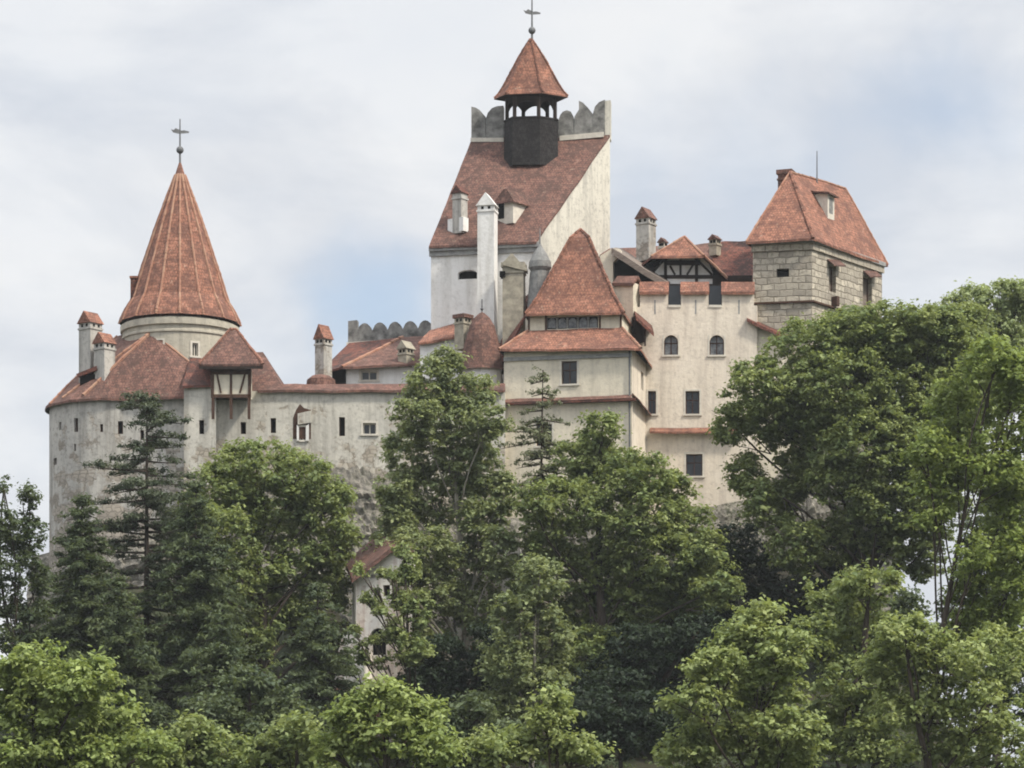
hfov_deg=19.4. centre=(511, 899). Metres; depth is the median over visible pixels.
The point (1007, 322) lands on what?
broadleaf tree
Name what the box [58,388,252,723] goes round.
pine tree
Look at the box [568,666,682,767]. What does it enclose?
bushy tree
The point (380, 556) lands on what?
gate house
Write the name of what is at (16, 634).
birch tree
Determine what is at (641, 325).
wooden porch
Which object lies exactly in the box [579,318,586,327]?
window
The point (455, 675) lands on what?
broadleaf tree
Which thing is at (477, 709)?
bushy tree
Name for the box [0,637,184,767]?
maple tree
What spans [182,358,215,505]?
gatehouse block
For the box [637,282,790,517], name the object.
cream palace block
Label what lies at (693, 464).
window
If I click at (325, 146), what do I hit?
sky
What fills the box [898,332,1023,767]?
broadleaf tree
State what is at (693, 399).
window
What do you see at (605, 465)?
broadleaf tree
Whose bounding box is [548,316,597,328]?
window
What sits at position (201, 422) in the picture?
window
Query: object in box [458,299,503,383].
stair turret
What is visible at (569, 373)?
window
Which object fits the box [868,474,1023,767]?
broadleaf tree
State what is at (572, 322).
window
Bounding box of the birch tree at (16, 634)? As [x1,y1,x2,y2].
[0,474,58,751]
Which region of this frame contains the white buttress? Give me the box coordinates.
[612,276,640,335]
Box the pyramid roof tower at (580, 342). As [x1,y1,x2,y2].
[498,228,651,518]
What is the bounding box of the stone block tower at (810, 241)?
[745,159,888,446]
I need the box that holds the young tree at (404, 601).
[334,542,440,767]
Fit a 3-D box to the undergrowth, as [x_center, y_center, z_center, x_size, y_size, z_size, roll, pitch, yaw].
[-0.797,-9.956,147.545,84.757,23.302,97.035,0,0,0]
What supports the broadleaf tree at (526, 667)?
on the ground
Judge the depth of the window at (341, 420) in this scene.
198.78 m
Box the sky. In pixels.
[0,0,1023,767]
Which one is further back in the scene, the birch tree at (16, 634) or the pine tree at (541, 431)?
the pine tree at (541, 431)
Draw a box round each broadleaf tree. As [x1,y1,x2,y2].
[165,436,366,707]
[360,341,525,693]
[386,616,516,735]
[458,679,621,767]
[470,552,584,767]
[504,407,747,680]
[552,606,726,753]
[649,592,836,767]
[655,516,862,665]
[701,295,1002,686]
[782,558,921,767]
[846,606,1023,767]
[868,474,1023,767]
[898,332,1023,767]
[939,275,1023,763]
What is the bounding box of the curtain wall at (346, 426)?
[216,383,504,522]
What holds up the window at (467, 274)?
in the square keep
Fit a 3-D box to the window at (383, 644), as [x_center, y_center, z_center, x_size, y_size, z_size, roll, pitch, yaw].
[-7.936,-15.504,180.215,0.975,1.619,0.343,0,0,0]
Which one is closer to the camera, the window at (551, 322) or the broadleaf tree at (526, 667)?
the broadleaf tree at (526, 667)
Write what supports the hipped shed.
on the rock face
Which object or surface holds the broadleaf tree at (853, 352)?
on the ground
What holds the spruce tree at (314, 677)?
on the ground
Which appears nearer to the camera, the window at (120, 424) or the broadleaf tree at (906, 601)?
the broadleaf tree at (906, 601)
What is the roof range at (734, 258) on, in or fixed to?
on the cream palace block at (705, 333)
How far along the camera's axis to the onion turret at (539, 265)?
202.03 m
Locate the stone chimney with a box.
[499,254,527,344]
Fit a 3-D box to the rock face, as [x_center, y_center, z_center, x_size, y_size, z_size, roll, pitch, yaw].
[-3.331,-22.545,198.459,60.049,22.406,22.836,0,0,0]
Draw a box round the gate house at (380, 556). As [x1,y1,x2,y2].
[334,536,414,757]
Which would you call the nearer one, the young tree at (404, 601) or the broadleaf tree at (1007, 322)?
the young tree at (404, 601)
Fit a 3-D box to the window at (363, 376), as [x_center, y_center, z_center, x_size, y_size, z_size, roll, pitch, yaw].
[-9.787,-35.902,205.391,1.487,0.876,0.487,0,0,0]
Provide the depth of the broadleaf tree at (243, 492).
181.80 m
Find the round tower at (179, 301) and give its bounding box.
[118,119,241,359]
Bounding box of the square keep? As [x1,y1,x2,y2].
[429,0,610,382]
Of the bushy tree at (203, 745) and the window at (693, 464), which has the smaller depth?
the bushy tree at (203, 745)
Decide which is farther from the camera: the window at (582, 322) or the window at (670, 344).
the window at (670, 344)
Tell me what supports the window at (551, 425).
in the pyramid roof tower at (580, 342)
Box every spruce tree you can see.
[24,492,161,716]
[58,573,182,767]
[133,473,273,761]
[169,601,289,767]
[263,581,371,767]
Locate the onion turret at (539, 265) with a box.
[527,233,550,307]
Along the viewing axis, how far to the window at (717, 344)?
203.49 m
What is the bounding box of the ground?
[0,556,972,767]
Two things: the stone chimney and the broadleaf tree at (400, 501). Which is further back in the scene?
the stone chimney
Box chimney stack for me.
[306,324,335,383]
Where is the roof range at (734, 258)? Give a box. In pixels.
[600,241,752,281]
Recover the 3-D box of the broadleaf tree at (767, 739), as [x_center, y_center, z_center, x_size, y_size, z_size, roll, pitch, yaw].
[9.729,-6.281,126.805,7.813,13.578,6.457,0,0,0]
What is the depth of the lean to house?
203.22 m
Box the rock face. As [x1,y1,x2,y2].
[21,445,895,663]
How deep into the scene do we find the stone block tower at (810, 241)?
204.45 m
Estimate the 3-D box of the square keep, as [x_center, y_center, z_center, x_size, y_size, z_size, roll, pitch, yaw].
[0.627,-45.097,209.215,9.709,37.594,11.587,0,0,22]
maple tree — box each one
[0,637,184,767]
[301,671,475,767]
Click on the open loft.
(616, 262)
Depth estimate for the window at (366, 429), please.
198.68 m
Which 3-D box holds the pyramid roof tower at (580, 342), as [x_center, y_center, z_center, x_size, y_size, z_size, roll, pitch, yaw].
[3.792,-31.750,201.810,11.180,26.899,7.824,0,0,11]
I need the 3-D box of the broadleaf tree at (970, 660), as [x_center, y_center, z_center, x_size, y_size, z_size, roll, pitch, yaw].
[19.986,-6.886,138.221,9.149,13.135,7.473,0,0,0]
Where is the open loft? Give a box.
[600,248,669,286]
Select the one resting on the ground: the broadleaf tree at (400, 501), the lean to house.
the broadleaf tree at (400, 501)
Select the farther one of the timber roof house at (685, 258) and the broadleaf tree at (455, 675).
the timber roof house at (685, 258)
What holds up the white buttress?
attached to the pyramid roof tower at (580, 342)
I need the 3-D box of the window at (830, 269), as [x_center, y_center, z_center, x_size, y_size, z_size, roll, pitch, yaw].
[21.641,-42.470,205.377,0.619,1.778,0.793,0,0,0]
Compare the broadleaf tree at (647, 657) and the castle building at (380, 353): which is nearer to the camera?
the broadleaf tree at (647, 657)
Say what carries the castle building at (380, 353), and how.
on the rock face
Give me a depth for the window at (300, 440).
198.44 m
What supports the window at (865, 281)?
in the stone block tower at (810, 241)
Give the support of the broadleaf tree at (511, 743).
on the ground
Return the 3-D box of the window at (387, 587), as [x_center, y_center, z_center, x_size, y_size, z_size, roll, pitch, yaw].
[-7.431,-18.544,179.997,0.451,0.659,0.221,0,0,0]
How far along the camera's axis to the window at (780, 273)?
203.79 m
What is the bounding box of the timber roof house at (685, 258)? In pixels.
[634,207,751,285]
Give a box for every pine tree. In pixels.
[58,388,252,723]
[492,366,573,664]
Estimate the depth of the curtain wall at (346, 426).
198.42 m
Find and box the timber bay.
[198,327,263,418]
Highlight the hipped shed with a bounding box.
[252,352,283,390]
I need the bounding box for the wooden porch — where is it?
[632,311,653,345]
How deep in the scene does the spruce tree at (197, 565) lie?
175.15 m
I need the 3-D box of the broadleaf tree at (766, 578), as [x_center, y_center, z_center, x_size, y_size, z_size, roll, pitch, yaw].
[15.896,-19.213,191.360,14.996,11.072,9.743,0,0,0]
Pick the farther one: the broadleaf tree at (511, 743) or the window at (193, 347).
the window at (193, 347)
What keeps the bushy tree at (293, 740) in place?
on the ground
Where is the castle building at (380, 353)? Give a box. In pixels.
[332,320,430,383]
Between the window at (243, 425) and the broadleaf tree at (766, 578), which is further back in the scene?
the window at (243, 425)
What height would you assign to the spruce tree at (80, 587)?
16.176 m
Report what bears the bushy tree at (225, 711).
on the ground
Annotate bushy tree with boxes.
[140,708,259,767]
[178,661,321,766]
[230,706,359,767]
[437,689,533,767]
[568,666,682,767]
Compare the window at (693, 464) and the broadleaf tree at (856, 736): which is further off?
the window at (693, 464)
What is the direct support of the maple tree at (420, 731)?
on the ground
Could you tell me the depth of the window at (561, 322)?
199.90 m
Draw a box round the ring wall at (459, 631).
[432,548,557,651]
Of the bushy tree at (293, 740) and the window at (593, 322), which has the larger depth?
the window at (593, 322)
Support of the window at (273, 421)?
in the curtain wall at (346, 426)
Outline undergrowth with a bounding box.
[0,574,994,767]
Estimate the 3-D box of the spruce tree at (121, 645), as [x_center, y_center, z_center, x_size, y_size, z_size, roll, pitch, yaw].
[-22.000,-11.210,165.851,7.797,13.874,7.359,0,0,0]
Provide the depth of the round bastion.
199.86 m
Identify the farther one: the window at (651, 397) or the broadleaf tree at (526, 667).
the window at (651, 397)
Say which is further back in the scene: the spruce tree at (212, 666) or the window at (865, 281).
the window at (865, 281)
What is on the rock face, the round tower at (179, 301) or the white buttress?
the round tower at (179, 301)
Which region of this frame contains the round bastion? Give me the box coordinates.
[45,311,188,582]
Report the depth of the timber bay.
197.27 m
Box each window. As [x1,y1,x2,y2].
[118,421,122,433]
[189,341,200,357]
[200,421,203,433]
[241,423,245,433]
[271,419,275,432]
[296,425,308,441]
[339,418,344,435]
[358,369,379,381]
[360,421,378,435]
[372,628,385,654]
[384,585,389,595]
[459,271,476,278]
[533,422,553,447]
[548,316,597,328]
[548,318,555,327]
[558,318,565,327]
[559,359,579,385]
[569,318,575,327]
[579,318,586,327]
[590,318,596,327]
[646,389,658,415]
[662,335,679,356]
[683,389,701,415]
[684,452,704,477]
[707,335,725,356]
[777,269,788,276]
[829,267,831,291]
[863,278,867,305]
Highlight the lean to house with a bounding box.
[418,313,473,383]

